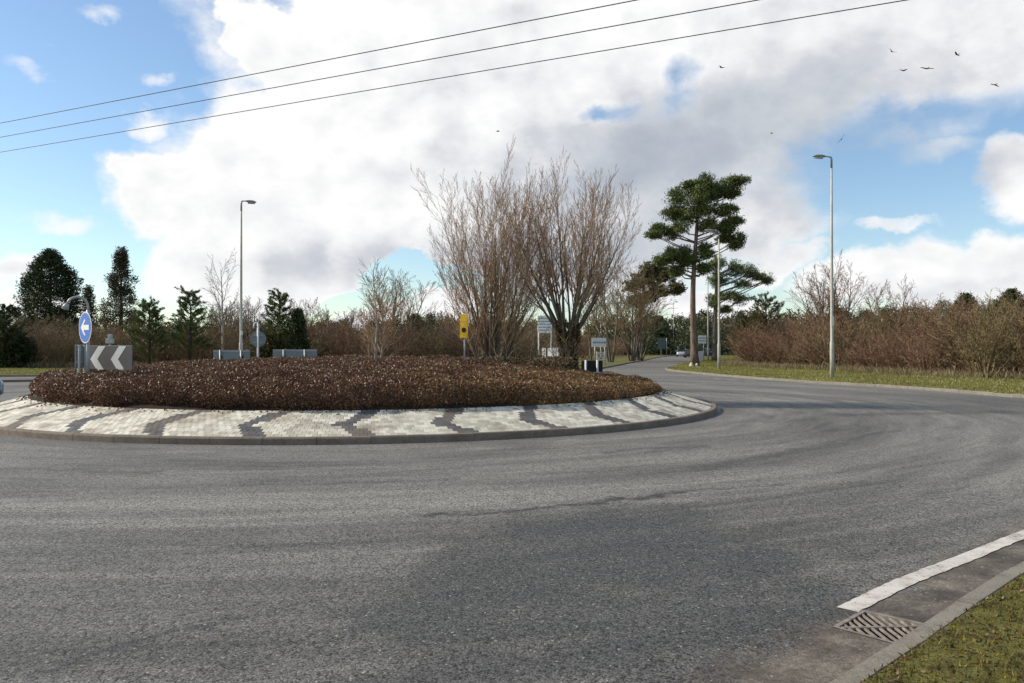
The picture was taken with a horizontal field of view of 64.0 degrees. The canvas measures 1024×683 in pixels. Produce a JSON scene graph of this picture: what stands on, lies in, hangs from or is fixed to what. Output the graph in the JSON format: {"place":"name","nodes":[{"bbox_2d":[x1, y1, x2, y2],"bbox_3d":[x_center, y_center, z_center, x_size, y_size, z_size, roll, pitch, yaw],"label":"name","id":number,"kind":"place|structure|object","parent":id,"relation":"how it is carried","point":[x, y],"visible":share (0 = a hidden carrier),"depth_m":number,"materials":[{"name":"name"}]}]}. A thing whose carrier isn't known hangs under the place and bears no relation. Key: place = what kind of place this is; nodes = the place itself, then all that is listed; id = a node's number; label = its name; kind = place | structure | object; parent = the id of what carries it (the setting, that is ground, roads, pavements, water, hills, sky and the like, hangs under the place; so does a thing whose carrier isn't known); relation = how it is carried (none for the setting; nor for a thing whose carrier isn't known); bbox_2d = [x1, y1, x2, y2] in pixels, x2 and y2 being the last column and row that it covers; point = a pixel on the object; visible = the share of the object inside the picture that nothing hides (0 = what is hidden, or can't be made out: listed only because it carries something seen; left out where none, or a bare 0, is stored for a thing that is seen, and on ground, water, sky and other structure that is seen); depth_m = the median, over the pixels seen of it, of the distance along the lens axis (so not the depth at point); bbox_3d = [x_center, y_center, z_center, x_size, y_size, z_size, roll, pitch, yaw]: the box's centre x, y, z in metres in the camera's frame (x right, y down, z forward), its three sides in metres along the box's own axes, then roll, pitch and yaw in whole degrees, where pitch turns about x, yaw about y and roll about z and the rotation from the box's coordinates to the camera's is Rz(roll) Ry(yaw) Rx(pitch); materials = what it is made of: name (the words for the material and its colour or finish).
{"place":"outdoors","nodes":[
{"label":"outdoors","id":0,"kind":"place"},
{"bbox_2d":[1,0,636,122],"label":"overhead wire","id":1,"kind":"object","parent":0,"point":[341,57],"visible":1,"depth_m":19.48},
{"bbox_2d":[2,0,757,136],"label":"overhead wire","id":2,"kind":"object","parent":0,"point":[410,62],"visible":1,"depth_m":19.86,"materials":[{"name":"metal"}]},
{"bbox_2d":[2,0,906,151],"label":"overhead wire","id":3,"kind":"object","parent":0,"point":[496,68],"visible":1,"depth_m":20.21,"materials":[{"name":"metal"}]},
{"bbox_2d":[436,328,484,357],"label":"bare bush","id":4,"kind":"object","parent":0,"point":[459,353],"visible":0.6,"depth_m":64.28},
{"bbox_2d":[0,354,1023,682],"bbox_3d":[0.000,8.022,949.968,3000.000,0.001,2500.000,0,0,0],"label":"road","id":5,"kind":"structure","parent":0,"point":[754,530],"depth_m":6.85,"materials":[{"name":"asphalt"}]},
{"bbox_2d":[8,311,73,363],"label":"bare bush","id":6,"kind":"object","parent":5,"relation":"on","point":[38,347],"visible":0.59,"depth_m":62.41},
{"bbox_2d":[35,326,80,365],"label":"bare bush","id":7,"kind":"object","parent":5,"relation":"on","point":[59,354],"visible":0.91,"depth_m":61.97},
{"bbox_2d":[40,316,106,360],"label":"bare bush","id":8,"kind":"object","parent":5,"relation":"on","point":[76,333],"visible":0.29,"depth_m":65.42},
{"bbox_2d":[52,324,118,359],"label":"bare bush","id":9,"kind":"object","parent":5,"relation":"on","point":[91,343],"visible":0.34,"depth_m":61.96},
{"bbox_2d":[93,319,141,356],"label":"bare bush","id":10,"kind":"object","parent":5,"relation":"on","point":[121,340],"visible":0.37,"depth_m":62.09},
{"bbox_2d":[125,332,171,362],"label":"bare bush","id":11,"kind":"object","parent":5,"relation":"on","point":[143,357],"visible":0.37,"depth_m":62.33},
{"bbox_2d":[159,318,219,360],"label":"bare bush","id":12,"kind":"object","parent":5,"relation":"on","point":[186,354],"visible":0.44,"depth_m":62.39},
{"bbox_2d":[165,315,245,358],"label":"bare bush","id":13,"kind":"object","parent":5,"relation":"on","point":[211,342],"visible":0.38,"depth_m":65.64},
{"bbox_2d":[214,332,251,351],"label":"bare bush","id":14,"kind":"object","parent":5,"relation":"on","point":[230,346],"visible":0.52,"depth_m":62.63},
{"bbox_2d":[0,367,580,374],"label":"grass","id":15,"kind":"structure","parent":5,"relation":"on","point":[25,370],"depth_m":54.03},
{"bbox_2d":[313,310,360,355],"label":"bare bush","id":16,"kind":"object","parent":5,"relation":"on","point":[336,326],"visible":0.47,"depth_m":66.13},
{"bbox_2d":[315,320,378,356],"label":"bare bush","id":17,"kind":"object","parent":5,"relation":"on","point":[341,348],"visible":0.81,"depth_m":62.99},
{"bbox_2d":[0,397,716,444],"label":"island kerb","id":18,"kind":"structure","parent":5,"relation":"on","point":[242,440],"depth_m":14.28,"materials":[{"name":"concrete"}]},
{"bbox_2d":[0,390,711,439],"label":"roundabout apron","id":19,"kind":"object","parent":18,"relation":"on","point":[19,413],"visible":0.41,"depth_m":15.20,"materials":[{"name":"pale stone paving blocks"},{"name":"dark grey paving blocks"}]},
{"bbox_2d":[29,353,662,410],"bbox_3d":[-4.200,1.083,23.593,16.780,0.570,16.780,0,0,0],"label":"planting mound","id":20,"kind":"object","parent":19,"relation":"on","point":[139,405],"visible":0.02,"depth_m":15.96,"materials":[{"name":"brown plant"}]},
{"bbox_2d":[61,296,91,386],"bbox_3d":[-9.937,0.166,18.818,0.650,2.422,0.625,0,0,-16],"label":"blue arrow sign","id":21,"kind":"object","parent":20,"relation":"on","point":[85,326],"visible":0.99,"depth_m":18.86,"materials":[{"name":"metal"}]},
{"bbox_2d":[75,344,85,386],"bbox_3d":[-10.052,0.727,19.200,0.110,1.314,0.620,0,0,-6],"label":"chevron board","id":22,"kind":"object","parent":20,"relation":"on","point":[80,355],"visible":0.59,"depth_m":19.14,"materials":[{"name":"metal"}]},
{"bbox_2d":[90,345,132,372],"bbox_3d":[-9.549,0.718,19.522,1.431,1.244,0.094,0,0,22],"label":"chevron board","id":23,"kind":"object","parent":20,"relation":"on","point":[113,357],"visible":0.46,"depth_m":19.46,"materials":[{"name":"metal"}]},
{"bbox_2d":[213,350,249,359],"bbox_3d":[-9.775,0.877,28.556,1.273,1.162,0.107,0,0,0],"label":"chevron board","id":24,"kind":"object","parent":20,"relation":"on","point":[230,354],"visible":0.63,"depth_m":28.58,"materials":[{"name":"metal"}]},
{"bbox_2d":[250,322,265,356],"bbox_3d":[-8.930,0.367,28.839,0.548,2.112,0.156,0,0,-12],"label":"round sign","id":25,"kind":"object","parent":20,"relation":"on","point":[257,338],"visible":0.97,"depth_m":28.82,"materials":[{"name":"metal"}]},
{"bbox_2d":[273,349,316,357],"bbox_3d":[-7.992,0.887,30.156,1.620,1.184,0.107,0,0,0],"label":"chevron board","id":26,"kind":"object","parent":20,"relation":"on","point":[286,353],"visible":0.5,"depth_m":30.18,"materials":[{"name":"metal"}]},
{"bbox_2d":[17,389,671,416],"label":"leaf litter","id":27,"kind":"object","parent":20,"relation":"on","point":[24,397],"visible":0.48,"depth_m":16.02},
{"bbox_2d":[356,256,406,359],"bbox_3d":[-3.652,-0.606,23.138,1.510,3.630,1.739,0,0,-18],"label":"birch sapling","id":28,"kind":"object","parent":20,"relation":"on","point":[377,335],"visible":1,"depth_m":23.02,"materials":[{"name":"brown plant"}]},
{"bbox_2d":[460,314,467,361],"bbox_3d":[-1.315,0.207,22.622,0.235,1.929,0.076,0,0,20],"label":"yellow sign","id":29,"kind":"object","parent":20,"relation":"on","point":[464,326],"visible":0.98,"depth_m":22.60,"materials":[{"name":"metal"}]},
{"bbox_2d":[411,135,569,362],"bbox_3d":[-0.333,-2.445,24.540,5.083,7.311,3.462,0,0,-33],"label":"bare tree","id":30,"kind":"object","parent":20,"relation":"on","point":[498,313],"visible":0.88,"depth_m":24.37,"materials":[{"name":"brown plant"}]},
{"bbox_2d":[471,320,588,370],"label":"undergrowth","id":31,"kind":"object","parent":20,"relation":"on","point":[532,360],"visible":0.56,"depth_m":23.27,"materials":[{"name":"plant"}]},
{"bbox_2d":[484,146,642,369],"bbox_3d":[1.642,-2.139,24.445,4.072,7.084,3.870,0,0,32],"label":"bare tree","id":32,"kind":"object","parent":20,"relation":"on","point":[574,323],"visible":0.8,"depth_m":24.05,"materials":[{"name":"brown plant"}]},
{"bbox_2d":[581,360,602,372],"bbox_3d":[2.634,1.153,26.953,0.700,1.076,0.110,0,0,0],"label":"chevron board","id":33,"kind":"object","parent":20,"relation":"on","point":[596,366],"visible":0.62,"depth_m":26.98,"materials":[{"name":"black paint"}]},
{"bbox_2d":[344,324,388,355],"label":"bare bush","id":34,"kind":"object","parent":5,"relation":"on","point":[356,342],"visible":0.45,"depth_m":63.22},
{"bbox_2d":[368,323,434,356],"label":"bare bush","id":35,"kind":"object","parent":5,"relation":"on","point":[400,341],"visible":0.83,"depth_m":63.34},
{"bbox_2d":[399,313,458,356],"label":"bare bush","id":36,"kind":"object","parent":5,"relation":"on","point":[424,333],"visible":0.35,"depth_m":66.87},
{"bbox_2d":[407,320,457,356],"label":"bare bush","id":37,"kind":"object","parent":5,"relation":"on","point":[432,349],"visible":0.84,"depth_m":63.73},
{"bbox_2d":[665,361,1023,397],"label":"kerb","id":38,"kind":"structure","parent":5,"relation":"on","point":[912,387],"depth_m":34.09,"materials":[{"name":"concrete"}]},
{"bbox_2d":[832,610,922,642],"bbox_3d":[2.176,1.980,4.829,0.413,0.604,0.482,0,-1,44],"label":"drain grate","id":39,"kind":"object","parent":5,"relation":"in","point":[881,627],"visible":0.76,"depth_m":4.89,"materials":[{"name":"metal"}]},
{"bbox_2d":[829,561,1023,682],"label":"kerb","id":40,"kind":"structure","parent":5,"relation":"on","point":[885,656],"depth_m":4.54,"materials":[{"name":"concrete"}]},
{"bbox_2d":[838,530,1023,611],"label":"edge line","id":41,"kind":"object","parent":5,"relation":"on","point":[873,596],"visible":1,"depth_m":5.93,"materials":[{"name":"paint"}]},
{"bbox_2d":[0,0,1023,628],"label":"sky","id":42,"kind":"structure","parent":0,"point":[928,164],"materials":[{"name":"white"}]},
{"bbox_2d":[1,354,1023,682],"bbox_3d":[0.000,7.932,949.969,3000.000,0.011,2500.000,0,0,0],"label":"ground","id":43,"kind":"structure","parent":0,"point":[943,652],"depth_m":4.36,"materials":[{"name":"plant"}]},
{"bbox_2d":[0,302,34,367],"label":"young pine","id":44,"kind":"object","parent":43,"relation":"on","point":[10,309],"visible":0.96,"depth_m":59.85,"materials":[{"name":"green plant"}]},
{"bbox_2d":[0,331,39,367],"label":"evergreen bush","id":45,"kind":"object","parent":43,"relation":"on","point":[18,355],"visible":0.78,"depth_m":60.28,"materials":[{"name":"green plant"}]},
{"bbox_2d":[11,247,85,357],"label":"evergreen tree","id":46,"kind":"object","parent":43,"relation":"on","point":[35,283],"visible":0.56,"depth_m":76.96,"materials":[{"name":"green plant"}]},
{"bbox_2d":[79,284,100,330],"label":"conifer","id":47,"kind":"object","parent":43,"relation":"on","point":[88,294],"visible":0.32,"depth_m":91.87,"materials":[{"name":"green plant"}]},
{"bbox_2d":[93,246,148,337],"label":"conifer","id":48,"kind":"object","parent":43,"relation":"on","point":[121,265],"visible":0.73,"depth_m":83.61,"materials":[{"name":"green plant"}]},
{"bbox_2d":[118,295,182,364],"bbox_3d":[-26.441,-0.624,59.740,3.962,5.574,4.082,0,0,18],"label":"young pine","id":49,"kind":"object","parent":43,"relation":"on","point":[153,313],"visible":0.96,"depth_m":59.73,"materials":[{"name":"green plant"}]},
{"bbox_2d":[163,285,221,359],"bbox_3d":[-23.780,-0.999,59.972,3.408,6.327,4.086,0,0,33],"label":"young pine","id":50,"kind":"object","parent":43,"relation":"on","point":[181,315],"visible":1,"depth_m":59.84,"materials":[{"name":"green plant"}]},
{"bbox_2d":[202,248,238,349],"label":"birch tree","id":51,"kind":"object","parent":43,"relation":"on","point":[220,309],"visible":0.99,"depth_m":62.43,"materials":[{"name":"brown plant"}]},
{"bbox_2d":[201,303,261,348],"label":"bare tree","id":52,"kind":"object","parent":43,"relation":"on","point":[225,316],"visible":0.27,"depth_m":69.42,"materials":[{"name":"brown plant"}]},
{"bbox_2d":[215,296,265,344],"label":"bare tree","id":53,"kind":"object","parent":43,"relation":"on","point":[247,316],"visible":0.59,"depth_m":68.15,"materials":[{"name":"brown plant"}]},
{"bbox_2d":[239,200,256,349],"bbox_3d":[-14.936,-3.029,46.357,0.310,10.000,1.062,0,0,38],"label":"lamp post","id":54,"kind":"object","parent":43,"relation":"on","point":[241,331],"visible":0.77,"depth_m":45.97,"materials":[{"name":"grey metal"}]},
{"bbox_2d":[245,334,285,358],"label":"evergreen bush","id":55,"kind":"object","parent":43,"relation":"on","point":[272,343],"visible":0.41,"depth_m":60.84,"materials":[{"name":"green plant"}]},
{"bbox_2d":[250,288,292,353],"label":"young pine","id":56,"kind":"object","parent":43,"relation":"on","point":[281,330],"visible":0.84,"depth_m":61.72,"materials":[{"name":"green plant"}]},
{"bbox_2d":[0,360,554,367],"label":"long grass","id":57,"kind":"structure","parent":43,"relation":"on","point":[49,364],"depth_m":60.76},
{"bbox_2d":[34,328,545,364],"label":"undergrowth","id":58,"kind":"object","parent":43,"relation":"on","point":[163,359],"visible":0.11,"depth_m":64.80,"materials":[{"name":"brown plant"}]},
{"bbox_2d":[284,307,312,348],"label":"holly tree","id":59,"kind":"object","parent":43,"relation":"on","point":[299,332],"visible":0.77,"depth_m":60.73,"materials":[{"name":"green plant"}]},
{"bbox_2d":[280,297,323,332],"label":"bare tree","id":60,"kind":"object","parent":43,"relation":"on","point":[309,308],"visible":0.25,"depth_m":73.38,"materials":[{"name":"brown plant"}]},
{"bbox_2d":[1,311,633,353],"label":"woodland","id":61,"kind":"object","parent":43,"relation":"on","point":[431,316],"visible":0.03,"depth_m":137.17,"materials":[{"name":"brown plant"}]},
{"bbox_2d":[315,307,364,336],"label":"bare tree","id":62,"kind":"object","parent":43,"relation":"on","point":[327,311],"visible":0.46,"depth_m":71.78,"materials":[{"name":"brown plant"}]},
{"bbox_2d":[349,267,445,356],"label":"bare tree","id":63,"kind":"object","parent":43,"relation":"on","point":[400,295],"visible":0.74,"depth_m":65.97,"materials":[{"name":"brown plant"}]},
{"bbox_2d":[509,325,555,359],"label":"bare bush","id":64,"kind":"object","parent":43,"relation":"on","point":[527,352],"visible":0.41,"depth_m":66.17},
{"bbox_2d":[538,315,551,358],"bbox_3d":[2.087,0.230,52.047,0.920,3.758,0.144,0,0,12],"label":"information sign","id":65,"kind":"object","parent":43,"relation":"on","point":[545,324],"visible":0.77,"depth_m":52.00,"materials":[{"name":"metal"}]},
{"bbox_2d":[574,278,615,359],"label":"bare tree","id":66,"kind":"object","parent":43,"relation":"on","point":[587,330],"visible":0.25,"depth_m":95.26,"materials":[{"name":"brown plant"}]},
{"bbox_2d":[561,254,646,361],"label":"bare tree","id":67,"kind":"object","parent":43,"relation":"on","point":[606,319],"visible":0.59,"depth_m":83.99,"materials":[{"name":"brown plant"}]},
{"bbox_2d":[583,261,676,360],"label":"bare tree","id":68,"kind":"object","parent":43,"relation":"on","point":[633,351],"visible":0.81,"depth_m":89.36,"materials":[{"name":"brown plant"}]},
{"bbox_2d":[605,282,676,360],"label":"bare tree","id":69,"kind":"object","parent":43,"relation":"on","point":[641,354],"visible":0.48,"depth_m":95.48,"materials":[{"name":"brown plant"}]},
{"bbox_2d":[621,261,687,355],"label":"ivy clad tree","id":70,"kind":"object","parent":43,"relation":"on","point":[676,288],"visible":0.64,"depth_m":97.68,"materials":[{"name":"green plant"}]},
{"bbox_2d":[642,170,751,365],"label":"scots pine","id":71,"kind":"object","parent":43,"relation":"on","point":[705,189],"visible":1,"depth_m":66.69,"materials":[{"name":"green plant"}]},
{"bbox_2d":[705,229,720,368],"bbox_3d":[14.112,-2.933,57.621,1.062,9.958,0.310,0,0,0],"label":"lamp post","id":72,"kind":"object","parent":43,"relation":"on","point":[718,344],"visible":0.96,"depth_m":57.56,"materials":[{"name":"grey metal"}]},
{"bbox_2d":[721,311,756,353],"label":"young pine","id":73,"kind":"object","parent":43,"relation":"on","point":[743,319],"visible":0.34,"depth_m":73.80,"materials":[{"name":"green plant"}]},
{"bbox_2d":[704,254,775,360],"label":"scots pine","id":74,"kind":"object","parent":43,"relation":"on","point":[749,272],"visible":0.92,"depth_m":91.78,"materials":[{"name":"green plant"}]},
{"bbox_2d":[726,319,771,362],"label":"bare bush","id":75,"kind":"object","parent":43,"relation":"on","point":[745,345],"visible":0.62,"depth_m":68.82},
{"bbox_2d":[740,319,786,362],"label":"bare bush","id":76,"kind":"object","parent":43,"relation":"on","point":[761,357],"visible":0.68,"depth_m":65.83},
{"bbox_2d":[739,291,789,344],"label":"young pine","id":77,"kind":"object","parent":43,"relation":"on","point":[766,304],"visible":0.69,"depth_m":71.69,"materials":[{"name":"green plant"}]},
{"bbox_2d":[756,324,797,366],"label":"bare bush","id":78,"kind":"object","parent":43,"relation":"on","point":[774,346],"visible":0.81,"depth_m":62.78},
{"bbox_2d":[779,336,808,367],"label":"bare bush","id":79,"kind":"object","parent":43,"relation":"on","point":[791,357],"visible":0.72,"depth_m":60.46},
{"bbox_2d":[585,297,1007,356],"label":"woodland","id":80,"kind":"object","parent":43,"relation":"on","point":[681,338],"visible":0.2,"depth_m":163.41,"materials":[{"name":"brown plant"}]},
{"bbox_2d":[768,313,826,364],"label":"bare bush","id":81,"kind":"object","parent":43,"relation":"on","point":[790,335],"visible":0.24,"depth_m":63.50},
{"bbox_2d":[782,269,842,356],"bbox_3d":[22.938,-1.693,62.442,4.271,8.003,5.530,0,0,0],"label":"bare tree","id":82,"kind":"object","parent":43,"relation":"on","point":[808,309],"visible":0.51,"depth_m":62.24,"materials":[{"name":"brown plant"}]},
{"bbox_2d":[782,313,847,365],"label":"bare bush","id":83,"kind":"object","parent":43,"relation":"on","point":[809,354],"visible":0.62,"depth_m":58.10,"materials":[{"name":"plant"}]},
{"bbox_2d":[812,154,833,377],"bbox_3d":[15.766,-3.775,41.526,1.062,11.426,0.310,0,0,0],"label":"lamp post","id":84,"kind":"object","parent":43,"relation":"on","point":[818,156],"visible":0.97,"depth_m":41.48,"materials":[{"name":"grey metal"}]},
{"bbox_2d":[793,312,876,365],"bbox_3d":[22.193,-0.011,56.482,5.404,4.136,4.655,0,0,22],"label":"bare bush","id":85,"kind":"object","parent":43,"relation":"on","point":[840,339],"visible":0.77,"depth_m":56.13,"materials":[{"name":"plant"}]},
{"bbox_2d":[798,249,872,360],"bbox_3d":[23.726,-2.187,59.816,6.099,8.963,4.472,0,0,0],"label":"bare tree","id":86,"kind":"object","parent":43,"relation":"on","point":[836,300],"visible":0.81,"depth_m":59.85,"materials":[{"name":"brown plant"}]},
{"bbox_2d":[667,355,1023,393],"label":"grass","id":87,"kind":"structure","parent":43,"relation":"on","point":[708,367],"depth_m":41.79,"materials":[{"name":"plant"}]},
{"bbox_2d":[890,291,1007,371],"bbox_3d":[26.060,-0.502,48.655,6.389,5.052,5.172,0,0,15],"label":"bare bush","id":88,"kind":"object","parent":87,"relation":"on","point":[915,332],"visible":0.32,"depth_m":48.25,"materials":[{"name":"plant"}]},
{"bbox_2d":[905,299,1010,371],"bbox_3d":[25.459,-0.220,46.951,5.376,4.439,5.088,0,0,-26],"label":"bare bush","id":89,"kind":"object","parent":87,"relation":"on","point":[958,306],"visible":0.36,"depth_m":46.34,"materials":[{"name":"plant"}]},
{"bbox_2d":[914,295,1022,372],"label":"bare bush","id":90,"kind":"object","parent":87,"relation":"on","point":[959,335],"visible":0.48,"depth_m":44.31,"materials":[{"name":"plant"}]},
{"bbox_2d":[931,296,1023,377],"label":"bare bush","id":91,"kind":"object","parent":87,"relation":"on","point":[981,351],"visible":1,"depth_m":40.64,"materials":[{"name":"plant"}]},
{"bbox_2d":[805,308,888,368],"bbox_3d":[23.598,-0.236,58.880,5.179,4.643,5.514,0,0,-15],"label":"bare bush","id":92,"kind":"object","parent":43,"relation":"on","point":[843,317],"visible":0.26,"depth_m":58.16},
{"bbox_2d":[835,334,872,366],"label":"bare bush","id":93,"kind":"object","parent":43,"relation":"on","point":[858,360],"visible":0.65,"depth_m":54.37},
{"bbox_2d":[842,325,898,368],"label":"bare bush","id":94,"kind":"object","parent":43,"relation":"on","point":[872,361],"visible":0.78,"depth_m":51.50,"materials":[{"name":"plant"}]},
{"bbox_2d":[721,358,1023,379],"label":"long grass","id":95,"kind":"structure","parent":43,"relation":"on","point":[843,367],"depth_m":47.85,"materials":[{"name":"plant"}]},
{"bbox_2d":[826,306,922,367],"bbox_3d":[24.987,-0.213,55.259,5.104,4.551,5.960,0,0,-36],"label":"bare bush","id":96,"kind":"object","parent":43,"relation":"on","point":[877,334],"visible":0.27,"depth_m":54.80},
{"bbox_2d":[852,276,926,366],"bbox_3d":[25.489,-1.108,55.207,2.817,6.749,5.429,0,0,-38],"label":"bare tree","id":97,"kind":"object","parent":43,"relation":"on","point":[877,304],"visible":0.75,"depth_m":55.58,"materials":[{"name":"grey plant"}]},
{"bbox_2d":[759,341,1023,376],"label":"undergrowth","id":98,"kind":"object","parent":43,"relation":"on","point":[997,368],"visible":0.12,"depth_m":46.30,"materials":[{"name":"plant"}]},
{"bbox_2d":[863,324,921,370],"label":"bare bush","id":99,"kind":"object","parent":43,"relation":"on","point":[895,358],"visible":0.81,"depth_m":49.14,"materials":[{"name":"plant"}]},
{"bbox_2d":[854,305,954,369],"bbox_3d":[25.539,-0.208,53.006,4.531,4.509,6.458,0,0,-13],"label":"bare bush","id":100,"kind":"object","parent":43,"relation":"on","point":[888,325],"visible":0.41,"depth_m":53.03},
{"bbox_2d":[869,292,971,366],"bbox_3d":[27.739,-0.649,55.034,6.909,5.472,5.041,0,0,32],"label":"bare bush","id":101,"kind":"object","parent":43,"relation":"on","point":[901,322],"visible":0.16,"depth_m":55.04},
{"bbox_2d":[893,325,950,374],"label":"bare bush","id":102,"kind":"object","parent":43,"relation":"on","point":[926,354],"visible":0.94,"depth_m":46.20,"materials":[{"name":"plant"}]},
{"bbox_2d":[860,573,1023,682],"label":"grass","id":103,"kind":"structure","parent":43,"relation":"on","point":[961,650],"depth_m":4.24,"materials":[{"name":"plant"}]},
{"bbox_2d":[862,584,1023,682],"bbox_3d":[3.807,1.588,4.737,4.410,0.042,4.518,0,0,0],"label":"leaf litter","id":104,"kind":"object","parent":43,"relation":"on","point":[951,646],"visible":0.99,"depth_m":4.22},
{"bbox_2d":[903,298,983,368],"bbox_3d":[28.037,-0.365,52.117,5.036,4.825,5.433,0,0,-26],"label":"bare bush","id":105,"kind":"object","parent":43,"relation":"on","point":[933,312],"visible":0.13,"depth_m":52.10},
{"bbox_2d":[970,288,1023,369],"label":"bare bush","id":106,"kind":"object","parent":43,"relation":"on","point":[1014,342],"visible":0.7,"depth_m":41.15,"materials":[{"name":"plant"}]},
{"bbox_2d":[986,288,1023,352],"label":"evergreen tree","id":107,"kind":"object","parent":43,"relation":"on","point":[1012,292],"visible":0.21,"depth_m":94.49,"materials":[{"name":"green plant"}]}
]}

